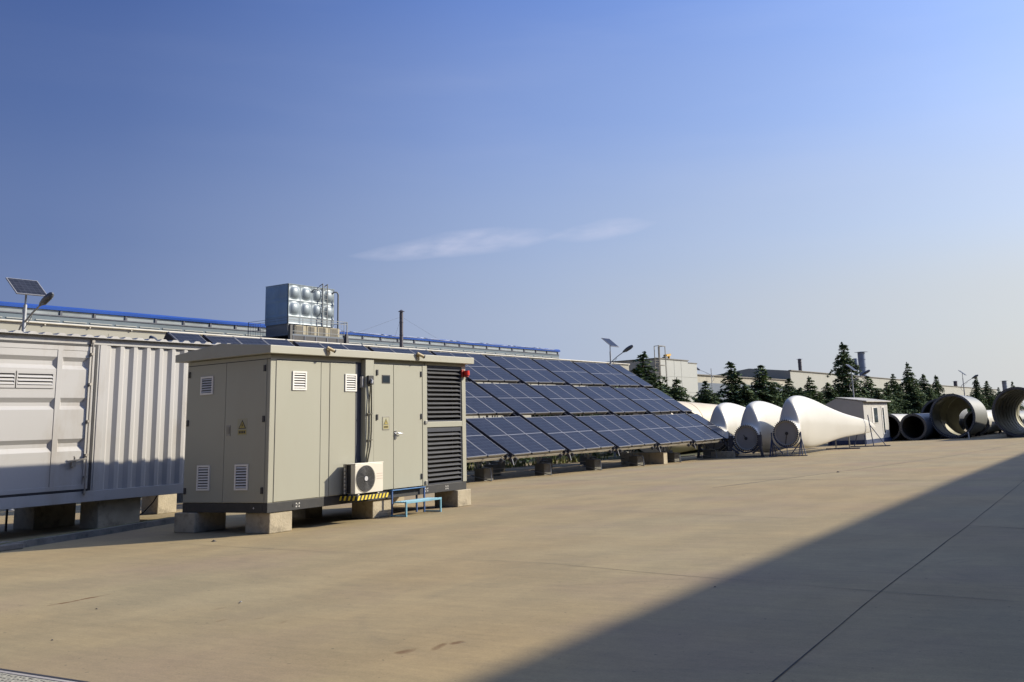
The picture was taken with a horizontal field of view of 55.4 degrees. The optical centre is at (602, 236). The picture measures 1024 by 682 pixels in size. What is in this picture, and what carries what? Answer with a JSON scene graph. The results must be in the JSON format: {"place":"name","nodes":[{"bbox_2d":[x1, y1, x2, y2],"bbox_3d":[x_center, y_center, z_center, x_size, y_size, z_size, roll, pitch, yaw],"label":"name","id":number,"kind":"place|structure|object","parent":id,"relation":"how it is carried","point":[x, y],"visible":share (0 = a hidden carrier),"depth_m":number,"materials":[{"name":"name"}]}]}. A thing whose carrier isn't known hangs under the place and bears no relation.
{"place":"outdoors","nodes":[
{"label":"outdoors","id":0,"kind":"place"},
{"bbox_2d":[0,410,1023,681],"bbox_3d":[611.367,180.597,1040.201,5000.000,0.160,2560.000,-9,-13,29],"label":"ground","id":1,"kind":"structure","parent":0,"point":[168,602],"depth_m":10.99,"materials":[{"name":"concrete"}]},
{"bbox_2d":[0,541,23,550],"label":"paving slab","id":2,"kind":"structure","parent":1,"relation":"on","point":[12,546],"depth_m":17.08,"materials":[{"name":"concrete"}]},
{"bbox_2d":[4,277,53,510],"bbox_3d":[-17.132,4.613,28.934,1.745,6.932,0.960,-9,-13,29],"label":"street lamp","id":3,"kind":"object","parent":1,"relation":"on","point":[25,287],"visible":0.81,"depth_m":29.61,"materials":[{"name":"metal"}]},
{"bbox_2d":[0,668,87,681],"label":"drain cover","id":4,"kind":"object","parent":1,"relation":"on","point":[7,675],"visible":1,"depth_m":7.32,"materials":[{"name":"grey metal"}]},
{"bbox_2d":[13,503,75,529],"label":"concrete block","id":5,"kind":"structure","parent":1,"relation":"on","point":[41,517],"depth_m":21.57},
{"bbox_2d":[0,329,229,509],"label":"shipping container","id":6,"kind":"object","parent":5,"relation":"on","point":[86,418],"visible":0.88,"depth_m":20.65,"materials":[{"name":"metal"}]},
{"bbox_2d":[0,342,95,494],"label":"door","id":7,"kind":"structure","parent":6,"relation":"in","point":[35,383],"depth_m":19.83,"materials":[{"name":"paint"}]},
{"bbox_2d":[0,517,173,547],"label":"kerb","id":8,"kind":"structure","parent":1,"relation":"on","point":[35,541],"depth_m":18.96,"materials":[{"name":"concrete"}]},
{"bbox_2d":[79,497,140,528],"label":"concrete block","id":9,"kind":"structure","parent":1,"relation":"on","point":[101,514],"depth_m":21.01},
{"bbox_2d":[141,494,176,513],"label":"concrete block","id":10,"kind":"structure","parent":1,"relation":"on","point":[162,504],"depth_m":24.61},
{"bbox_2d":[164,332,175,340],"bbox_3d":[-9.827,5.438,30.225,7.045,5.217,3.975,-9,-13,29],"label":"panel rack","id":11,"kind":"object","parent":1,"relation":"on","point":[168,336],"visible":0.05,"depth_m":30.56,"materials":[{"name":"metal"}]},
{"bbox_2d":[168,331,206,342],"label":"solar panel","id":12,"kind":"object","parent":11,"relation":"attached to","point":[187,337],"visible":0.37,"depth_m":31.04,"materials":[{"name":"glass"}]},
{"bbox_2d":[174,512,225,532],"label":"concrete block","id":13,"kind":"structure","parent":1,"relation":"on","point":[190,522],"depth_m":19.06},
{"bbox_2d":[202,334,213,342],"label":"panel rack","id":14,"kind":"object","parent":1,"relation":"on","point":[206,338],"visible":0.02,"depth_m":31.69,"materials":[{"name":"metal"}]},
{"bbox_2d":[207,336,293,345],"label":"solar panel","id":15,"kind":"object","parent":14,"relation":"attached to","point":[234,340],"visible":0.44,"depth_m":33.12,"materials":[{"name":"glass"}]},
{"bbox_2d":[245,510,291,533],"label":"concrete block","id":16,"kind":"structure","parent":1,"relation":"on","point":[266,523],"depth_m":18.23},
{"bbox_2d":[175,344,473,512],"bbox_3d":[-5.727,4.138,21.366,3.116,3.240,6.280,-9,-13,29],"label":"equipment cabinet","id":17,"kind":"object","parent":16,"relation":"on","point":[274,428],"visible":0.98,"depth_m":19.38,"materials":[{"name":"metal"}]},
{"bbox_2d":[343,462,382,494],"bbox_3d":[-4.909,4.976,19.891,0.350,0.629,0.826,-9,-13,29],"label":"air conditioner","id":18,"kind":"object","parent":17,"relation":"on","point":[364,477],"visible":1,"depth_m":19.67,"materials":[{"name":"white paint"}]},
{"bbox_2d":[292,507,321,518],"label":"concrete block","id":19,"kind":"structure","parent":1,"relation":"on","point":[309,512],"depth_m":21.32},
{"bbox_2d":[0,301,629,417],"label":"factory hall","id":20,"kind":"structure","parent":1,"relation":"on","point":[68,320],"depth_m":61.89,"materials":[{"name":"metal"}]},
{"bbox_2d":[248,316,348,343],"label":"roof platform","id":21,"kind":"structure","parent":20,"relation":"attached to","point":[302,336],"depth_m":62.15,"materials":[{"name":"metal"}]},
{"bbox_2d":[292,325,305,334],"bbox_3d":[-19.529,6.027,61.978,0.510,0.618,0.920,-9,-13,29],"label":"condenser unit","id":22,"kind":"object","parent":21,"relation":"on","point":[296,328],"visible":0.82,"depth_m":61.74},
{"bbox_2d":[265,283,338,335],"bbox_3d":[-19.977,4.994,64.426,2.433,3.628,4.203,-9,-13,29],"label":"water tank","id":23,"kind":"object","parent":21,"relation":"on","point":[284,301],"visible":0.94,"depth_m":63.18,"materials":[{"name":"metal"}]},
{"bbox_2d":[349,310,458,351],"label":"chimney","id":24,"kind":"object","parent":20,"relation":"on","point":[400,325],"visible":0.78,"depth_m":69.97,"materials":[{"name":"metal"}]},
{"bbox_2d":[352,498,390,518],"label":"concrete block","id":25,"kind":"structure","parent":1,"relation":"on","point":[373,509],"depth_m":20.59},
{"bbox_2d":[292,341,507,462],"bbox_3d":[-7.423,6.141,34.318,7.045,5.217,4.137,-9,-13,29],"label":"panel rack","id":26,"kind":"object","parent":1,"relation":"on","point":[501,458],"visible":0.07,"depth_m":33.34,"materials":[{"name":"metal"}]},
{"bbox_2d":[296,342,369,350],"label":"solar panel","id":27,"kind":"object","parent":26,"relation":"attached to","point":[336,346],"visible":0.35,"depth_m":36.56,"materials":[{"name":"glass"}]},
{"bbox_2d":[466,423,507,458],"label":"solar panel","id":28,"kind":"object","parent":26,"relation":"attached to","point":[478,444],"visible":0.28,"depth_m":33.64,"materials":[{"name":"glass"}]},
{"bbox_2d":[389,486,441,516],"bbox_3d":[-4.162,5.792,21.171,0.674,0.553,1.166,-9,-13,29],"label":"step stool","id":29,"kind":"object","parent":1,"relation":"on","point":[417,500],"visible":0.96,"depth_m":21.10,"materials":[{"name":"blue paint"}]},
{"bbox_2d":[435,489,470,506],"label":"concrete block","id":30,"kind":"structure","parent":1,"relation":"on","point":[457,498],"depth_m":22.79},
{"bbox_2d":[367,346,565,480],"bbox_3d":[-5.503,6.713,37.583,7.045,5.226,4.138,-9,-13,29],"label":"panel rack","id":31,"kind":"object","parent":1,"relation":"on","point":[511,457],"visible":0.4,"depth_m":35.32,"materials":[{"name":"metal"}]},
{"bbox_2d":[371,347,466,379],"bbox_3d":[-7.461,5.161,39.251,2.240,1.454,3.450,-9,-13,29],"label":"solar panel","id":32,"kind":"object","parent":31,"relation":"attached to","point":[407,351],"visible":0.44,"depth_m":39.76,"materials":[{"name":"glass"}]},
{"bbox_2d":[465,381,514,414],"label":"solar panel","id":33,"kind":"object","parent":31,"relation":"attached to","point":[479,401],"visible":0.48,"depth_m":38.26,"materials":[{"name":"glass"}]},
{"bbox_2d":[466,416,566,455],"bbox_3d":[-3.249,7.457,36.381,2.257,1.465,3.450,-9,-13,29],"label":"solar panel","id":34,"kind":"object","parent":31,"relation":"attached to","point":[517,435],"visible":0.91,"depth_m":36.30,"materials":[{"name":"glass"}]},
{"bbox_2d":[474,467,492,480],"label":"concrete block","id":35,"kind":"structure","parent":1,"relation":"on","point":[484,473],"depth_m":34.34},
{"bbox_2d":[484,464,500,475],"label":"concrete block","id":36,"kind":"structure","parent":1,"relation":"on","point":[495,467],"depth_m":38.86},
{"bbox_2d":[431,351,614,474],"bbox_3d":[-3.583,7.296,40.845,7.045,5.248,4.138,-9,-13,29],"label":"panel rack","id":37,"kind":"object","parent":1,"relation":"on","point":[610,450],"visible":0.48,"depth_m":39.31,"materials":[{"name":"metal"}]},
{"bbox_2d":[434,352,519,381],"bbox_3d":[-5.542,5.734,42.515,2.240,1.454,3.450,-9,-13,29],"label":"solar panel","id":38,"kind":"object","parent":37,"relation":"attached to","point":[482,368],"visible":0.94,"depth_m":42.69,"materials":[{"name":"glass"}]},
{"bbox_2d":[478,383,565,413],"bbox_3d":[-3.451,6.874,41.090,2.231,1.449,3.450,-9,-13,29],"label":"solar panel","id":39,"kind":"object","parent":37,"relation":"attached to","point":[523,398],"visible":1,"depth_m":41.03,"materials":[{"name":"glass"}]},
{"bbox_2d":[526,415,615,451],"bbox_3d":[-1.330,8.030,39.646,2.257,1.465,3.450,-9,-13,29],"label":"solar panel","id":40,"kind":"object","parent":37,"relation":"attached to","point":[571,433],"visible":1,"depth_m":39.58,"materials":[{"name":"glass"}]},
{"bbox_2d":[467,453,607,470],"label":"weeds","id":41,"kind":"object","parent":1,"relation":"on","point":[574,459],"visible":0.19,"depth_m":51.29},
{"bbox_2d":[535,463,551,474],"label":"concrete block","id":42,"kind":"structure","parent":1,"relation":"on","point":[543,467],"depth_m":37.60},
{"bbox_2d":[483,355,656,469],"bbox_3d":[-1.663,7.880,44.108,7.045,5.270,4.138,-9,-13,29],"label":"panel rack","id":43,"kind":"object","parent":1,"relation":"on","point":[617,450],"visible":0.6,"depth_m":42.73,"materials":[{"name":"metal"}]},
{"bbox_2d":[488,356,565,383],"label":"solar panel","id":44,"kind":"object","parent":43,"relation":"attached to","point":[527,370],"visible":1,"depth_m":45.73,"materials":[{"name":"glass"}]},
{"bbox_2d":[530,385,609,413],"bbox_3d":[-1.531,7.447,44.355,2.231,1.449,3.450,-9,-13,29],"label":"solar panel","id":45,"kind":"object","parent":43,"relation":"attached to","point":[570,399],"visible":1,"depth_m":44.31,"materials":[{"name":"glass"}]},
{"bbox_2d":[576,414,656,447],"bbox_3d":[0.590,8.604,42.910,2.257,1.465,3.450,-9,-13,29],"label":"solar panel","id":46,"kind":"object","parent":43,"relation":"attached to","point":[619,432],"visible":1,"depth_m":42.85,"materials":[{"name":"glass"}]},
{"bbox_2d":[586,459,600,469],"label":"concrete block","id":47,"kind":"structure","parent":1,"relation":"on","point":[593,463],"depth_m":40.86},
{"bbox_2d":[171,443,1023,681],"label":"expansion joints","id":48,"kind":"object","parent":1,"relation":"on","point":[807,585],"visible":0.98,"depth_m":11.45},
{"bbox_2d":[530,359,691,465],"bbox_3d":[0.257,8.464,47.370,7.045,5.292,4.138,-9,-13,29],"label":"panel rack","id":49,"kind":"object","parent":1,"relation":"on","point":[658,447],"visible":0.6,"depth_m":46.03,"materials":[{"name":"metal"}]},
{"bbox_2d":[534,359,605,384],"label":"solar panel","id":50,"kind":"object","parent":49,"relation":"attached to","point":[570,372],"visible":0.98,"depth_m":49.03,"materials":[{"name":"glass"}]},
{"bbox_2d":[575,386,647,412],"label":"solar panel","id":51,"kind":"object","parent":49,"relation":"attached to","point":[611,399],"visible":0.99,"depth_m":47.58,"materials":[{"name":"glass"}]},
{"bbox_2d":[620,414,692,444],"bbox_3d":[2.510,9.177,46.174,2.257,1.465,3.450,-9,-13,29],"label":"solar panel","id":52,"kind":"object","parent":49,"relation":"attached to","point":[656,429],"visible":1,"depth_m":46.13,"materials":[{"name":"glass"}]},
{"bbox_2d":[518,448,707,460],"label":"verge","id":53,"kind":"structure","parent":1,"relation":"on","point":[688,453],"depth_m":60.70,"materials":[{"name":"plant"}]},
{"bbox_2d":[601,338,632,456],"bbox_3d":[1.141,9.882,59.830,1.993,7.323,1.000,-9,-13,29],"label":"street lamp","id":54,"kind":"object","parent":53,"relation":"on","point":[611,343],"visible":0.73,"depth_m":60.44,"materials":[{"name":"metal"}]},
{"bbox_2d":[594,351,684,455],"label":"cedar tree","id":55,"kind":"object","parent":53,"relation":"on","point":[648,376],"visible":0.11,"depth_m":65.89,"materials":[{"name":"green plant"}]},
{"bbox_2d":[637,377,703,452],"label":"cedar tree","id":56,"kind":"object","parent":53,"relation":"on","point":[677,393],"visible":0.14,"depth_m":65.40,"materials":[{"name":"green plant"}]},
{"bbox_2d":[633,401,716,452],"bbox_3d":[7.602,12.577,64.541,3.200,3.200,18.800,-9,-13,29],"label":"turbine blade","id":57,"kind":"object","parent":53,"relation":"on","point":[704,410],"visible":0.16,"depth_m":59.23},
{"bbox_2d":[694,381,720,404],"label":"cedar tree","id":58,"kind":"object","parent":53,"relation":"on","point":[706,395],"visible":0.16,"depth_m":72.22,"materials":[{"name":"green plant"}]},
{"bbox_2d":[466,384,994,466],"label":"hedge","id":59,"kind":"object","parent":53,"relation":"on","point":[525,459],"depth_m":59.55,"materials":[{"name":"green plant"}]},
{"bbox_2d":[710,361,755,404],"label":"cedar tree","id":60,"kind":"object","parent":53,"relation":"on","point":[734,387],"visible":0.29,"depth_m":76.35,"materials":[{"name":"green plant"}]},
{"bbox_2d":[727,385,761,406],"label":"cedar tree","id":61,"kind":"object","parent":53,"relation":"on","point":[745,392],"visible":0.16,"depth_m":74.92,"materials":[{"name":"green plant"}]},
{"bbox_2d":[747,365,792,407],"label":"cedar tree","id":62,"kind":"object","parent":53,"relation":"on","point":[761,391],"visible":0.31,"depth_m":82.06,"materials":[{"name":"green plant"}]},
{"bbox_2d":[774,378,805,401],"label":"cedar tree","id":63,"kind":"object","parent":53,"relation":"on","point":[789,388],"visible":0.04,"depth_m":91.30,"materials":[{"name":"green plant"}]},
{"bbox_2d":[803,376,826,405],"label":"cedar tree","id":64,"kind":"object","parent":53,"relation":"on","point":[814,393],"visible":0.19,"depth_m":96.19,"materials":[{"name":"green plant"}]},
{"bbox_2d":[819,382,838,402],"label":"cedar tree","id":65,"kind":"object","parent":53,"relation":"on","point":[828,398],"visible":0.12,"depth_m":98.05,"materials":[{"name":"green plant"}]},
{"bbox_2d":[824,342,889,413],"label":"cedar tree","id":66,"kind":"object","parent":53,"relation":"on","point":[841,373],"visible":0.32,"depth_m":103.98,"materials":[{"name":"green plant"}]},
{"bbox_2d":[860,376,893,412],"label":"cedar tree","id":67,"kind":"object","parent":53,"relation":"on","point":[867,384],"visible":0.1,"depth_m":114.82,"materials":[{"name":"green plant"}]},
{"bbox_2d":[873,389,898,413],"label":"cedar tree","id":68,"kind":"object","parent":53,"relation":"on","point":[880,397],"visible":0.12,"depth_m":110.62,"materials":[{"name":"green plant"}]},
{"bbox_2d":[883,382,904,413],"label":"cedar tree","id":69,"kind":"object","parent":53,"relation":"on","point":[891,394],"visible":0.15,"depth_m":117.91,"materials":[{"name":"green plant"}]},
{"bbox_2d":[886,374,919,413],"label":"cedar tree","id":70,"kind":"object","parent":53,"relation":"on","point":[894,388],"visible":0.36,"depth_m":125.71,"materials":[{"name":"green plant"}]},
{"bbox_2d":[898,362,929,413],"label":"cedar tree","id":71,"kind":"object","parent":53,"relation":"on","point":[908,383],"visible":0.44,"depth_m":128.85,"materials":[{"name":"green plant"}]},
{"bbox_2d":[904,387,926,413],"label":"cedar tree","id":72,"kind":"object","parent":53,"relation":"on","point":[919,402],"visible":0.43,"depth_m":126.89,"materials":[{"name":"green plant"}]},
{"bbox_2d":[917,374,938,401],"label":"cedar tree","id":73,"kind":"object","parent":53,"relation":"on","point":[924,387],"visible":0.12,"depth_m":139.20,"materials":[{"name":"green plant"}]},
{"bbox_2d":[932,376,944,396],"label":"cedar tree","id":74,"kind":"object","parent":53,"relation":"on","point":[936,386],"visible":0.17,"depth_m":144.44,"materials":[{"name":"green plant"}]},
{"bbox_2d":[967,377,990,411],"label":"cedar tree","id":75,"kind":"object","parent":53,"relation":"on","point":[976,393],"visible":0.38,"depth_m":156.00,"materials":[{"name":"green plant"}]},
{"bbox_2d":[980,381,997,409],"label":"cedar tree","id":76,"kind":"object","parent":53,"relation":"on","point":[989,394],"visible":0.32,"depth_m":164.71,"materials":[{"name":"green plant"}]},
{"bbox_2d":[629,455,642,465],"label":"concrete block","id":77,"kind":"structure","parent":1,"relation":"on","point":[636,459],"depth_m":44.12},
{"bbox_2d":[621,452,667,464],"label":"concrete block","id":78,"kind":"structure","parent":1,"relation":"on","point":[655,457],"depth_m":45.66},
{"bbox_2d":[572,362,723,461],"bbox_3d":[2.182,9.050,50.641,7.045,5.314,4.157,-9,-13,29],"label":"panel rack","id":79,"kind":"object","parent":1,"relation":"on","point":[694,443],"visible":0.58,"depth_m":49.28,"materials":[{"name":"metal"}]},
{"bbox_2d":[575,362,640,385],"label":"solar panel","id":80,"kind":"object","parent":79,"relation":"attached to","point":[607,374],"visible":1,"depth_m":52.28,"materials":[{"name":"glass"}]},
{"bbox_2d":[615,387,680,412],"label":"solar panel","id":81,"kind":"object","parent":79,"relation":"attached to","point":[648,400],"visible":1,"depth_m":50.85,"materials":[{"name":"glass"}]},
{"bbox_2d":[656,413,723,441],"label":"solar panel","id":82,"kind":"object","parent":79,"relation":"attached to","point":[692,428],"visible":0.99,"depth_m":49.42,"materials":[{"name":"glass"}]},
{"bbox_2d":[612,358,697,401],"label":"plant building","id":83,"kind":"structure","parent":1,"relation":"on","point":[684,372],"depth_m":114.53,"materials":[{"name":"beige concrete"}]},
{"bbox_2d":[654,345,666,383],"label":"access ladder","id":84,"kind":"object","parent":1,"relation":"on","point":[659,365],"visible":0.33,"depth_m":108.99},
{"bbox_2d":[608,364,733,457],"bbox_3d":[3.577,9.464,53.013,7.045,5.321,1.370,-9,-13,29],"label":"panel rack","id":85,"kind":"object","parent":1,"relation":"on","point":[725,440],"visible":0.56,"depth_m":52.23,"materials":[{"name":"metal"}]},
{"bbox_2d":[610,364,651,386],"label":"solar panel","id":86,"kind":"object","parent":85,"relation":"attached to","point":[632,375],"visible":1,"depth_m":54.59,"materials":[{"name":"glass"}]},
{"bbox_2d":[648,388,691,411],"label":"solar panel","id":87,"kind":"object","parent":85,"relation":"attached to","point":[670,400],"visible":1,"depth_m":53.18,"materials":[{"name":"glass"}]},
{"bbox_2d":[687,413,733,438],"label":"solar panel","id":88,"kind":"object","parent":85,"relation":"attached to","point":[712,426],"visible":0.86,"depth_m":51.77,"materials":[{"name":"glass"}]},
{"bbox_2d":[696,442,728,457],"bbox_3d":[6.085,11.329,52.448,2.000,1.310,0.726,-9,-13,29],"label":"blade stand","id":89,"kind":"object","parent":1,"relation":"on","point":[701,449],"visible":0.38,"depth_m":52.42,"materials":[{"name":"metal"}]},
{"bbox_2d":[705,403,745,451],"bbox_3d":[9.415,11.403,58.228,1.400,2.766,13.509,-9,-13,30],"label":"turbine blade","id":90,"kind":"object","parent":89,"relation":"on","point":[726,417],"visible":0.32,"depth_m":53.30,"materials":[{"name":"white paint"}]},
{"bbox_2d":[711,451,737,457],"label":"concrete block","id":91,"kind":"structure","parent":1,"relation":"on","point":[726,454],"depth_m":50.60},
{"bbox_2d":[697,374,791,398],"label":"hall","id":92,"kind":"structure","parent":1,"relation":"on","point":[716,383],"depth_m":149.11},
{"bbox_2d":[728,432,765,457],"bbox_3d":[7.530,10.874,50.447,2.000,1.310,0.726,-9,-13,29],"label":"blade stand","id":93,"kind":"object","parent":1,"relation":"on","point":[753,451],"visible":0.96,"depth_m":50.01,"materials":[{"name":"metal"}]},
{"bbox_2d":[734,401,787,452],"bbox_3d":[10.928,10.974,56.270,1.401,2.766,13.666,-9,-13,30],"label":"turbine blade","id":94,"kind":"object","parent":93,"relation":"on","point":[762,417],"visible":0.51,"depth_m":51.18,"materials":[{"name":"white paint"}]},
{"bbox_2d":[769,432,807,456],"bbox_3d":[9.325,10.579,49.243,2.050,1.205,0.474,-9,-13,29],"label":"blade stand","id":95,"kind":"object","parent":1,"relation":"on","point":[772,444],"visible":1,"depth_m":49.25,"materials":[{"name":"grey metal"}]},
{"bbox_2d":[773,396,875,447],"bbox_3d":[12.925,10.547,55.463,1.401,2.766,13.784,-9,-13,30],"label":"turbine blade","id":96,"kind":"object","parent":95,"relation":"on","point":[814,423],"visible":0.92,"depth_m":51.80,"materials":[{"name":"white paint"}]},
{"bbox_2d":[718,369,900,394],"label":"hall","id":97,"kind":"structure","parent":1,"relation":"on","point":[798,378],"depth_m":185.77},
{"bbox_2d":[854,351,866,375],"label":"chimney","id":98,"kind":"object","parent":97,"relation":"on","point":[861,361],"visible":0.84,"depth_m":228.02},
{"bbox_2d":[846,364,869,397],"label":"street lamp","id":99,"kind":"object","parent":1,"relation":"on","point":[864,373],"visible":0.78,"depth_m":84.88,"materials":[{"name":"metal"}]},
{"bbox_2d":[826,397,891,444],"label":"site cabin","id":100,"kind":"object","parent":1,"relation":"on","point":[875,411],"visible":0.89,"depth_m":65.45,"materials":[{"name":"white metal"}]},
{"bbox_2d":[871,407,878,422],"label":"window","id":101,"kind":"structure","parent":100,"relation":"in","point":[875,419],"depth_m":66.64,"materials":[{"name":"white plastic"}]},
{"bbox_2d":[850,415,890,446],"bbox_3d":[16.216,11.884,59.156,2.500,1.915,0.104,-9,-13,29],"label":"blade stand","id":102,"kind":"object","parent":1,"relation":"on","point":[870,426],"visible":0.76,"depth_m":59.05,"materials":[{"name":"grey metal"}]},
{"bbox_2d":[888,414,906,440],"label":"tower section","id":103,"kind":"object","parent":1,"relation":"on","point":[894,427],"visible":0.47,"depth_m":73.16,"materials":[{"name":"black paint"}]},
{"bbox_2d":[899,413,940,439],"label":"tower section","id":104,"kind":"object","parent":1,"relation":"on","point":[918,426],"visible":0.94,"depth_m":70.54,"materials":[{"name":"black paint"}]},
{"bbox_2d":[921,399,967,436],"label":"tower section","id":105,"kind":"object","parent":1,"relation":"on","point":[927,407],"visible":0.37,"depth_m":76.48,"materials":[{"name":"black paint"}]},
{"bbox_2d":[904,384,996,395],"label":"hall","id":106,"kind":"structure","parent":1,"relation":"on","point":[953,389],"depth_m":315.82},
{"bbox_2d":[929,394,987,437],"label":"tower section","id":107,"kind":"object","parent":1,"relation":"on","point":[946,410],"visible":0.99,"depth_m":72.48,"materials":[{"name":"white paint"}]},
{"bbox_2d":[963,410,1001,434],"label":"tower section","id":108,"kind":"object","parent":1,"relation":"on","point":[991,426],"visible":0.5,"depth_m":76.56,"materials":[{"name":"white paint"}]},
{"bbox_2d":[992,387,1023,436],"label":"tower section","id":109,"kind":"object","parent":1,"relation":"on","point":[1006,404],"visible":1,"depth_m":69.70,"materials":[{"name":"grey paint"}]},
{"bbox_2d":[0,0,1023,406],"label":"sky","id":110,"kind":"structure","parent":0,"point":[748,184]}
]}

